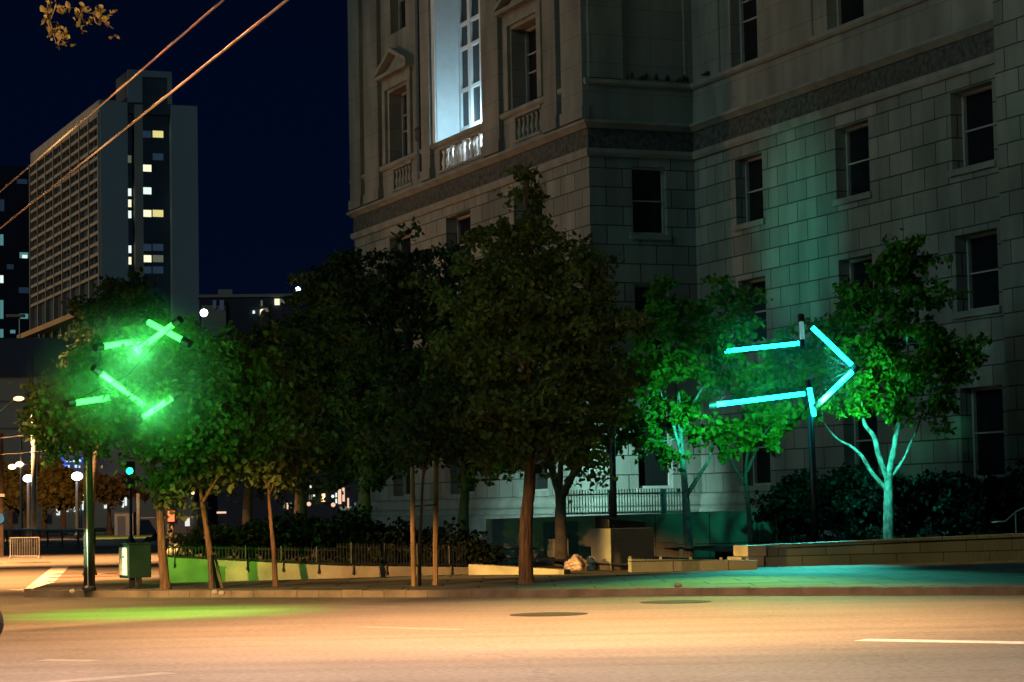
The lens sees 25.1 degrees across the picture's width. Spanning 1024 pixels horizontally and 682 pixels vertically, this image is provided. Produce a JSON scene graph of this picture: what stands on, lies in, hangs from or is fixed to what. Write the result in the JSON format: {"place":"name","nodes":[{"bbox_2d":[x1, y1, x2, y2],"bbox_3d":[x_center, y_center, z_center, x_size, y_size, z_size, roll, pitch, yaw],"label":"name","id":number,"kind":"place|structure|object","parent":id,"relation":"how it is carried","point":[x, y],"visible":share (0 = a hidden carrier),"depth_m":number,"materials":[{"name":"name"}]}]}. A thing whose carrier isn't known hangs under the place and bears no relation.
{"place":"outdoors","nodes":[
{"label":"outdoors","id":0,"kind":"place"},
{"bbox_2d":[0,165,29,338],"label":"office tower","id":1,"kind":"structure","parent":0,"point":[14,259],"depth_m":762.47,"materials":[{"name":"grey"}]},
{"bbox_2d":[40,0,118,49],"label":"tree branch","id":2,"kind":"object","parent":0,"point":[59,34],"visible":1,"depth_m":27.34,"materials":[{"name":"brown plant"}]},
{"bbox_2d":[82,390,95,589],"bbox_3d":[-8.876,2.781,48.288,0.300,4.859,0.300,-1,-4,0],"label":"utility pole","id":3,"kind":"object","parent":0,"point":[89,578],"visible":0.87,"depth_m":48.13,"materials":[{"name":"metal"}]},
{"bbox_2d":[64,316,192,424],"bbox_3d":[-7.800,0.645,47.533,2.622,2.204,1.621,-1,-4,0],"label":"green tube arrow","id":4,"kind":"object","parent":3,"relation":"attached to","point":[162,330],"visible":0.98,"depth_m":47.17,"materials":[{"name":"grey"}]},
{"bbox_2d":[17,69,198,337],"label":"hotel tower","id":5,"kind":"structure","parent":0,"point":[121,203],"depth_m":612.83,"materials":[{"name":"concrete"}]},
{"bbox_2d":[35,165,44,301],"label":"window","id":6,"kind":"structure","parent":5,"relation":"in","point":[36,165],"depth_m":688.33,"materials":[{"name":"black glass"}]},
{"bbox_2d":[0,337,217,527],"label":"exhibition hall","id":7,"kind":"structure","parent":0,"point":[16,354],"depth_m":320.13,"materials":[{"name":"paint"}]},
{"bbox_2d":[0,0,223,191],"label":"trolley wire","id":8,"kind":"object","parent":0,"point":[163,51],"visible":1,"depth_m":23.09,"materials":[{"name":"orange metal"}]},
{"bbox_2d":[96,541,177,545],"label":"path","id":9,"kind":"structure","parent":0,"point":[108,543],"depth_m":137.43,"materials":[{"name":"concrete"}]},
{"bbox_2d":[126,461,135,542],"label":"traffic signal","id":10,"kind":"object","parent":9,"relation":"on","point":[130,466],"visible":0.84,"depth_m":135.91,"materials":[{"name":"black metal"}]},
{"bbox_2d":[0,0,288,228],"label":"trolley wire","id":11,"kind":"object","parent":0,"point":[196,72],"visible":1,"depth_m":23.87,"materials":[{"name":"orange metal"}]},
{"bbox_2d":[0,525,308,577],"bbox_3d":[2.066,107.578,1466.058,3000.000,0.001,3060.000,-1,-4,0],"label":"ground","id":12,"kind":"structure","parent":0,"point":[106,558],"depth_m":95.45,"materials":[{"name":"concrete"}]},
{"bbox_2d":[0,433,4,556],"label":"sign pole","id":13,"kind":"object","parent":12,"relation":"on","point":[2,495],"visible":1,"depth_m":99.72,"materials":[{"name":"metal"}]},
{"bbox_2d":[8,537,40,558],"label":"barricade","id":14,"kind":"object","parent":12,"relation":"on","point":[24,547],"visible":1,"depth_m":93.98,"materials":[{"name":"metal"}]},
{"bbox_2d":[52,266,178,575],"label":"street tree","id":15,"kind":"object","parent":12,"relation":"on","point":[116,299],"visible":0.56,"depth_m":65.78,"materials":[{"name":"green plant"}]},
{"bbox_2d":[166,509,176,543],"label":"pedestrian signal","id":16,"kind":"object","parent":12,"relation":"on","point":[171,519],"visible":0.52,"depth_m":91.47,"materials":[{"name":"black paint"}]},
{"bbox_2d":[217,453,357,526],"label":"shop row","id":17,"kind":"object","parent":12,"relation":"on","point":[229,512],"visible":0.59,"depth_m":289.31,"materials":[{"name":"grey"}]},
{"bbox_2d":[4,528,324,546],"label":"plaza","id":18,"kind":"structure","parent":0,"point":[56,540],"depth_m":151.46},
{"bbox_2d":[3,459,30,535],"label":"plaza tree","id":19,"kind":"object","parent":18,"relation":"on","point":[8,488],"visible":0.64,"depth_m":203.54,"materials":[{"name":"brown plant"}]},
{"bbox_2d":[8,413,30,542],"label":"twin lamp","id":20,"kind":"object","parent":18,"relation":"on","point":[20,464],"visible":0.92,"depth_m":149.64,"materials":[{"name":"metal"}]},
{"bbox_2d":[4,469,42,533],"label":"plaza tree","id":21,"kind":"object","parent":18,"relation":"on","point":[15,508],"visible":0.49,"depth_m":203.57,"materials":[{"name":"brown plant"}]},
{"bbox_2d":[23,475,30,538],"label":"globe lamp","id":22,"kind":"object","parent":18,"relation":"on","point":[27,479],"visible":0.81,"depth_m":174.49,"materials":[{"name":"black metal"}]},
{"bbox_2d":[31,356,37,539],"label":"steel mast","id":23,"kind":"object","parent":18,"relation":"on","point":[34,523],"visible":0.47,"depth_m":164.58,"materials":[{"name":"metal"}]},
{"bbox_2d":[19,458,69,527],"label":"plaza tree","id":24,"kind":"object","parent":18,"relation":"on","point":[42,476],"visible":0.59,"depth_m":203.30,"materials":[{"name":"brown plant"}]},
{"bbox_2d":[4,528,95,548],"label":"plaza railing","id":25,"kind":"object","parent":18,"relation":"on","point":[45,535],"visible":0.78,"depth_m":127.17,"materials":[{"name":"metal"}]},
{"bbox_2d":[37,463,83,534],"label":"plaza tree","id":26,"kind":"object","parent":18,"relation":"on","point":[59,501],"visible":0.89,"depth_m":203.43,"materials":[{"name":"brown plant"}]},
{"bbox_2d":[71,472,82,538],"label":"globe lamp","id":27,"kind":"object","parent":18,"relation":"on","point":[76,476],"visible":0.89,"depth_m":169.50,"materials":[{"name":"black metal"}]},
{"bbox_2d":[95,471,153,533],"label":"plaza tree","id":28,"kind":"object","parent":18,"relation":"on","point":[110,490],"visible":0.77,"depth_m":209.09,"materials":[{"name":"brown plant"}]},
{"bbox_2d":[96,529,186,540],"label":"grass","id":29,"kind":"structure","parent":18,"relation":"on","point":[101,535],"depth_m":177.61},
{"bbox_2d":[113,512,135,535],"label":"kiosk","id":30,"kind":"object","parent":29,"relation":"on","point":[121,522],"visible":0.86,"depth_m":189.45,"materials":[{"name":"brown metal"}]},
{"bbox_2d":[117,516,125,534],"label":"door","id":31,"kind":"structure","parent":30,"relation":"in","point":[120,519],"depth_m":189.40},
{"bbox_2d":[136,494,139,534],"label":"pale column","id":32,"kind":"structure","parent":29,"relation":"on","point":[137,514],"depth_m":187.40,"materials":[{"name":"concrete"}]},
{"bbox_2d":[140,516,193,533],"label":"dark hoarding","id":33,"kind":"object","parent":29,"relation":"on","point":[147,526],"visible":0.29,"depth_m":194.42,"materials":[{"name":"metal"}]},
{"bbox_2d":[0,0,354,445],"label":"sky","id":34,"kind":"structure","parent":0,"point":[273,108],"materials":[{"name":"blue"}]},
{"bbox_2d":[191,502,210,538],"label":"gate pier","id":35,"kind":"structure","parent":0,"point":[198,522],"depth_m":119.37,"materials":[{"name":"concrete"}]},
{"bbox_2d":[197,289,301,391],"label":"apartment block","id":36,"kind":"structure","parent":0,"point":[223,307],"depth_m":401.92,"materials":[{"name":"concrete"}]},
{"bbox_2d":[176,548,445,566],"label":"planting soil","id":37,"kind":"structure","parent":0,"point":[260,557],"depth_m":56.86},
{"bbox_2d":[166,507,310,560],"bbox_3d":[-6.776,5.070,57.114,3.598,1.866,2.230,-1,-4,0],"label":"shrub","id":38,"kind":"object","parent":37,"relation":"on","point":[255,534],"visible":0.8,"depth_m":57.00,"materials":[{"name":"green plant"}]},
{"bbox_2d":[254,247,401,553],"bbox_3d":[-5.200,1.672,63.894,4.520,8.580,3.878,-1,-4,0],"label":"street tree","id":39,"kind":"object","parent":37,"relation":"on","point":[335,464],"visible":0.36,"depth_m":63.55,"materials":[{"name":"green plant"}]},
{"bbox_2d":[274,501,410,562],"bbox_3d":[-4.187,4.990,57.744,3.723,2.030,2.387,-1,-4,0],"label":"shrub","id":40,"kind":"object","parent":37,"relation":"on","point":[347,529],"visible":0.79,"depth_m":57.50,"materials":[{"name":"green plant"}]},
{"bbox_2d":[286,216,473,558],"bbox_3d":[-3.123,1.167,60.141,5.260,8.964,4.017,2,-5,-39],"label":"street tree","id":41,"kind":"object","parent":37,"relation":"on","point":[385,304],"visible":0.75,"depth_m":59.66,"materials":[{"name":"green plant"}]},
{"bbox_2d":[371,517,508,566],"bbox_3d":[-1.873,5.266,58.797,3.601,1.611,2.063,-1,-4,0],"label":"shrub","id":42,"kind":"object","parent":37,"relation":"on","point":[478,551],"visible":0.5,"depth_m":58.51,"materials":[{"name":"green plant"}]},
{"bbox_2d":[403,240,490,537],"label":"street tree","id":43,"kind":"object","parent":37,"relation":"in","point":[463,513],"visible":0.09,"depth_m":62.76,"materials":[{"name":"green plant"}]},
{"bbox_2d":[0,561,1023,681],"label":"road","id":44,"kind":"structure","parent":0,"point":[765,638],"depth_m":30.00,"materials":[{"name":"asphalt"}]},
{"bbox_2d":[23,566,68,590],"bbox_3d":[-13.124,6.685,65.511,0.550,0.001,25.908,0,-4,-10],"label":"crosswalk line","id":45,"kind":"object","parent":44,"relation":"on","point":[43,579],"visible":0.8,"depth_m":64.18,"materials":[{"name":"paint"}]},
{"bbox_2d":[42,672,173,681],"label":"lane line","id":46,"kind":"object","parent":44,"relation":"on","point":[110,677],"visible":1,"depth_m":24.16,"materials":[{"name":"paint"}]},
{"bbox_2d":[361,626,461,629],"bbox_3d":[-1.477,4.115,33.029,2.048,0.001,0.260,-5,-6,42],"label":"lane line","id":47,"kind":"object","parent":44,"relation":"on","point":[410,628],"visible":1,"depth_m":32.92,"materials":[{"name":"paint"}]},
{"bbox_2d":[24,585,1023,596],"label":"kerb","id":48,"kind":"structure","parent":44,"relation":"on","point":[844,590],"depth_m":43.41,"materials":[{"name":"concrete"}]},
{"bbox_2d":[510,612,587,615],"bbox_3d":[0.580,4.319,36.447,1.240,0.012,1.240,-1,-4,0],"label":"manhole cover","id":49,"kind":"object","parent":44,"relation":"on","point":[551,614],"visible":1,"depth_m":36.34,"materials":[{"name":"metal"}]},
{"bbox_2d":[640,600,710,603],"bbox_3d":[2.855,4.543,40.147,1.240,0.012,1.240,-1,-4,0],"label":"manhole cover","id":50,"kind":"object","parent":44,"relation":"on","point":[675,601],"visible":1,"depth_m":39.96,"materials":[{"name":"metal"}]},
{"bbox_2d":[856,639,1023,643],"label":"lane line","id":51,"kind":"object","parent":44,"relation":"on","point":[960,641],"visible":1,"depth_m":27.59,"materials":[{"name":"paint"}]},
{"bbox_2d":[30,544,1023,589],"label":"sidewalk","id":52,"kind":"structure","parent":0,"point":[987,573],"depth_m":48.89,"materials":[{"name":"concrete"}]},
{"bbox_2d":[9,308,227,589],"bbox_3d":[-8.177,2.293,48.108,4.603,5.902,2.610,-1,-4,0],"label":"street tree","id":53,"kind":"object","parent":52,"relation":"on","point":[94,425],"visible":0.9,"depth_m":47.68,"materials":[{"name":"green plant"}]},
{"bbox_2d":[117,542,152,588],"bbox_3d":[-7.940,4.728,48.472,0.590,0.965,0.540,2,-5,-33],"label":"utility cabinet","id":54,"kind":"object","parent":52,"relation":"on","point":[134,562],"visible":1,"depth_m":48.29,"materials":[{"name":"green metal"}]},
{"bbox_2d":[119,548,126,574],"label":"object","id":55,"kind":"structure","parent":54,"relation":"in","point":[122,551],"depth_m":48.31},
{"bbox_2d":[140,320,274,587],"bbox_3d":[-6.324,2.394,48.182,2.750,5.632,2.428,-1,-4,0],"label":"street tree","id":56,"kind":"object","parent":52,"relation":"on","point":[223,370],"visible":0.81,"depth_m":47.81,"materials":[{"name":"green plant"}]},
{"bbox_2d":[196,304,300,542],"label":"street tree","id":57,"kind":"object","parent":52,"relation":"on","point":[261,341],"visible":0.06,"depth_m":71.80,"materials":[{"name":"green plant"}]},
{"bbox_2d":[209,343,330,586],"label":"young tree","id":58,"kind":"object","parent":52,"relation":"on","point":[262,420],"visible":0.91,"depth_m":48.07,"materials":[{"name":"green plant"}]},
{"bbox_2d":[167,557,468,582],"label":"planter wall","id":59,"kind":"structure","parent":52,"relation":"on","point":[189,570],"depth_m":52.85,"materials":[{"name":"concrete"}]},
{"bbox_2d":[166,542,467,574],"bbox_3d":[-4.456,5.078,53.283,7.389,0.884,0.544,0,-4,-19],"label":"iron fence","id":60,"kind":"object","parent":59,"relation":"on","point":[448,548],"visible":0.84,"depth_m":53.30,"materials":[{"name":"metal"}]},
{"bbox_2d":[410,467,415,585],"bbox_3d":[-2.014,3.776,46.753,0.109,2.423,0.105,-1,-4,0],"label":"tree stake","id":61,"kind":"object","parent":52,"relation":"on","point":[412,524],"visible":0.86,"depth_m":46.72,"materials":[{"name":"brown wood"}]},
{"bbox_2d":[362,366,491,585],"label":"young tree","id":62,"kind":"object","parent":52,"relation":"on","point":[421,436],"visible":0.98,"depth_m":46.93,"materials":[{"name":"green plant"}]},
{"bbox_2d":[433,456,438,584],"bbox_3d":[-1.568,3.681,47.262,0.168,2.670,0.112,-1,-4,0],"label":"tree stake","id":63,"kind":"object","parent":52,"relation":"on","point":[435,530],"visible":0.86,"depth_m":47.21,"materials":[{"name":"brown wood"}]},
{"bbox_2d":[468,564,569,574],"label":"wall","id":64,"kind":"structure","parent":52,"relation":"on","point":[481,569],"depth_m":53.55,"materials":[{"name":"concrete"}]},
{"bbox_2d":[398,163,668,583],"bbox_3d":[0.459,0.677,47.507,5.614,8.701,3.376,-1,-4,0],"label":"street tree","id":65,"kind":"object","parent":52,"relation":"on","point":[512,398],"visible":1,"depth_m":47.08,"materials":[{"name":"green plant"}]},
{"bbox_2d":[564,554,588,570],"bbox_3d":[1.539,5.326,55.422,0.601,0.410,0.638,-1,-4,0],"label":"rubbish bag","id":66,"kind":"object","parent":52,"relation":"on","point":[575,562],"visible":0.98,"depth_m":55.22,"materials":[{"name":"plastic"}]},
{"bbox_2d":[590,527,653,569],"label":"concrete plinth","id":67,"kind":"structure","parent":52,"relation":"on","point":[610,546],"depth_m":55.68,"materials":[{"name":"concrete"}]},
{"bbox_2d":[595,516,645,527],"bbox_3d":[2.678,4.412,56.213,1.098,0.297,0.725,1,-4,-22],"label":"black fixture box","id":68,"kind":"object","parent":67,"relation":"on","point":[612,522],"visible":1,"depth_m":55.98,"materials":[{"name":"paint"}]},
{"bbox_2d":[609,423,616,516],"bbox_3d":[2.512,3.635,57.183,0.400,4.000,0.400,-1,-4,0],"label":"black post","id":69,"kind":"object","parent":68,"relation":"on","point":[613,494],"visible":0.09,"depth_m":57.13,"materials":[{"name":"metal"}]},
{"bbox_2d":[486,510,797,562],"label":"terrace wall","id":70,"kind":"structure","parent":52,"relation":"on","point":[717,528],"depth_m":66.78,"materials":[{"name":"concrete"}]},
{"bbox_2d":[565,488,682,514],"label":"terrace railing","id":71,"kind":"object","parent":70,"relation":"on","point":[663,499],"visible":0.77,"depth_m":66.75,"materials":[{"name":"metal"}]},
{"bbox_2d":[655,542,678,557],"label":"concrete block","id":72,"kind":"structure","parent":52,"relation":"on","point":[662,549],"depth_m":64.22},
{"bbox_2d":[628,559,757,571],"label":"wall","id":73,"kind":"structure","parent":52,"relation":"on","point":[648,565],"depth_m":53.71,"materials":[{"name":"stone"}]},
{"bbox_2d":[715,544,741,559],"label":"concrete block","id":74,"kind":"structure","parent":52,"relation":"on","point":[724,555],"depth_m":62.87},
{"bbox_2d":[727,556,763,566],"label":"stone block","id":75,"kind":"structure","parent":52,"relation":"on","point":[760,561],"depth_m":55.90,"materials":[{"name":"stone"}]},
{"bbox_2d":[733,545,765,556],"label":"stone block","id":76,"kind":"structure","parent":75,"relation":"on","point":[749,550],"depth_m":55.93,"materials":[{"name":"stone"}]},
{"bbox_2d":[760,533,1023,566],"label":"stone wall","id":77,"kind":"structure","parent":52,"relation":"on","point":[995,547],"depth_m":56.89,"materials":[{"name":"stone"}]},
{"bbox_2d":[547,539,568,563],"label":"concrete block","id":78,"kind":"structure","parent":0,"point":[550,547],"depth_m":62.83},
{"bbox_2d":[509,556,705,564],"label":"planting soil","id":79,"kind":"structure","parent":0,"point":[560,560],"depth_m":59.74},
{"bbox_2d":[453,368,648,565],"bbox_3d":[1.023,3.279,60.355,5.174,5.325,2.817,-1,-4,0],"label":"street tree","id":80,"kind":"object","parent":79,"relation":"on","point":[561,490],"visible":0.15,"depth_m":60.27,"materials":[{"name":"green plant"}]},
{"bbox_2d":[316,536,903,544],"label":"terrace","id":81,"kind":"structure","parent":0,"point":[799,539],"depth_m":71.56,"materials":[{"name":"concrete"}]},
{"bbox_2d":[346,0,1023,536],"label":"civic building","id":82,"kind":"structure","parent":81,"relation":"on","point":[792,158],"depth_m":83.11,"materials":[{"name":"stone"}]},
{"bbox_2d":[398,0,405,29],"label":"window","id":83,"kind":"structure","parent":82,"relation":"in","point":[401,3],"depth_m":104.24,"materials":[{"name":"glass"}]},
{"bbox_2d":[401,92,408,156],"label":"window","id":84,"kind":"structure","parent":82,"relation":"in","point":[403,96],"depth_m":104.32,"materials":[{"name":"glass"}]},
{"bbox_2d":[400,235,410,275],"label":"window","id":85,"kind":"structure","parent":82,"relation":"in","point":[408,244],"depth_m":103.68,"materials":[{"name":"glass"}]},
{"bbox_2d":[403,465,410,495],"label":"window","id":86,"kind":"structure","parent":82,"relation":"in","point":[406,478],"depth_m":103.28,"materials":[{"name":"glass"}]},
{"bbox_2d":[457,214,470,265],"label":"window","id":87,"kind":"structure","parent":82,"relation":"in","point":[463,223],"depth_m":97.19,"materials":[{"name":"glass"}]},
{"bbox_2d":[457,0,481,131],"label":"window","id":88,"kind":"structure","parent":82,"relation":"in","point":[468,11],"depth_m":97.85,"materials":[{"name":"white glass"}]},
{"bbox_2d":[525,25,536,102],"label":"window","id":89,"kind":"structure","parent":82,"relation":"in","point":[530,34],"depth_m":90.81,"materials":[{"name":"glass"}]},
{"bbox_2d":[535,440,547,490],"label":"window","id":90,"kind":"structure","parent":82,"relation":"in","point":[541,483],"depth_m":89.20,"materials":[{"name":"glass"}]},
{"bbox_2d":[631,167,664,234],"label":"window","id":91,"kind":"structure","parent":82,"relation":"in","point":[648,197],"depth_m":84.97,"materials":[{"name":"glass"}]},
{"bbox_2d":[634,285,667,350],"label":"window","id":92,"kind":"structure","parent":82,"relation":"in","point":[639,301],"depth_m":84.56,"materials":[{"name":"glass"}]},
{"bbox_2d":[637,410,671,487],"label":"window","id":93,"kind":"structure","parent":82,"relation":"in","point":[650,474],"depth_m":84.23,"materials":[{"name":"glass"}]},
{"bbox_2d":[739,0,757,63],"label":"window","id":94,"kind":"structure","parent":82,"relation":"in","point":[747,8],"depth_m":82.76,"materials":[{"name":"glass"}]},
{"bbox_2d":[745,156,763,221],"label":"window","id":95,"kind":"structure","parent":82,"relation":"in","point":[753,167],"depth_m":82.24,"materials":[{"name":"glass"}]},
{"bbox_2d":[748,278,766,342],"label":"window","id":96,"kind":"structure","parent":82,"relation":"in","point":[761,332],"depth_m":81.72,"materials":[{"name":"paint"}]},
{"bbox_2d":[752,414,770,485],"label":"window","id":97,"kind":"structure","parent":82,"relation":"in","point":[761,463],"depth_m":81.50,"materials":[{"name":"glass"}]},
{"bbox_2d":[837,0,863,25],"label":"window","id":98,"kind":"structure","parent":82,"relation":"in","point":[847,10],"depth_m":76.34,"materials":[{"name":"glass"}]},
{"bbox_2d":[845,123,869,196],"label":"window","id":99,"kind":"structure","parent":82,"relation":"in","point":[856,138],"depth_m":75.71,"materials":[{"name":"glass"}]},
{"bbox_2d":[849,256,873,326],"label":"window","id":100,"kind":"structure","parent":82,"relation":"in","point":[857,269],"depth_m":75.41,"materials":[{"name":"glass"}]},
{"bbox_2d":[853,400,878,479],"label":"window","id":101,"kind":"structure","parent":82,"relation":"in","point":[863,442],"depth_m":75.06,"materials":[{"name":"glass"}]},
{"bbox_2d":[961,85,993,166],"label":"window","id":102,"kind":"structure","parent":82,"relation":"in","point":[977,107],"depth_m":69.29,"materials":[{"name":"glass"}]},
{"bbox_2d":[966,230,998,309],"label":"window","id":103,"kind":"structure","parent":82,"relation":"in","point":[982,252],"depth_m":68.97,"materials":[{"name":"glass"}]},
{"bbox_2d":[971,386,1004,477],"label":"window","id":104,"kind":"structure","parent":82,"relation":"in","point":[987,402],"depth_m":68.63,"materials":[{"name":"glass"}]},
{"bbox_2d":[654,542,804,551],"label":"planting soil","id":105,"kind":"structure","parent":0,"point":[714,548],"depth_m":62.43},
{"bbox_2d":[613,273,772,556],"bbox_3d":[4.936,2.019,63.632,4.586,7.857,2.516,-1,-4,0],"label":"street tree","id":106,"kind":"object","parent":105,"relation":"on","point":[706,343],"visible":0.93,"depth_m":63.45,"materials":[{"name":"green plant"}]},
{"bbox_2d":[694,322,834,544],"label":"street tree","id":107,"kind":"object","parent":105,"relation":"on","point":[779,420],"visible":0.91,"depth_m":62.46,"materials":[{"name":"green plant"}]},
{"bbox_2d":[708,314,859,541],"bbox_3d":[7.131,2.678,62.065,3.987,6.530,4.637,-1,-4,0],"label":"cyan tube arrow","id":108,"kind":"object","parent":105,"relation":"on","point":[817,404],"visible":0.87,"depth_m":59.99,"materials":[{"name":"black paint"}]},
{"bbox_2d":[744,460,878,543],"bbox_3d":[8.527,4.782,65.259,3.947,2.781,2.479,-1,-4,0],"label":"hedge","id":109,"kind":"object","parent":105,"relation":"on","point":[788,513],"visible":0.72,"depth_m":65.00,"materials":[{"name":"green plant"}]},
{"bbox_2d":[790,228,992,538],"bbox_3d":[10.348,1.262,62.934,5.443,8.662,3.134,-1,-4,0],"label":"street tree","id":110,"kind":"object","parent":105,"relation":"on","point":[939,349],"visible":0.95,"depth_m":62.87,"materials":[{"name":"green plant"}]},
{"bbox_2d":[802,457,1023,540],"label":"hedge","id":111,"kind":"object","parent":105,"relation":"on","point":[983,503],"visible":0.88,"depth_m":64.44,"materials":[{"name":"green plant"}]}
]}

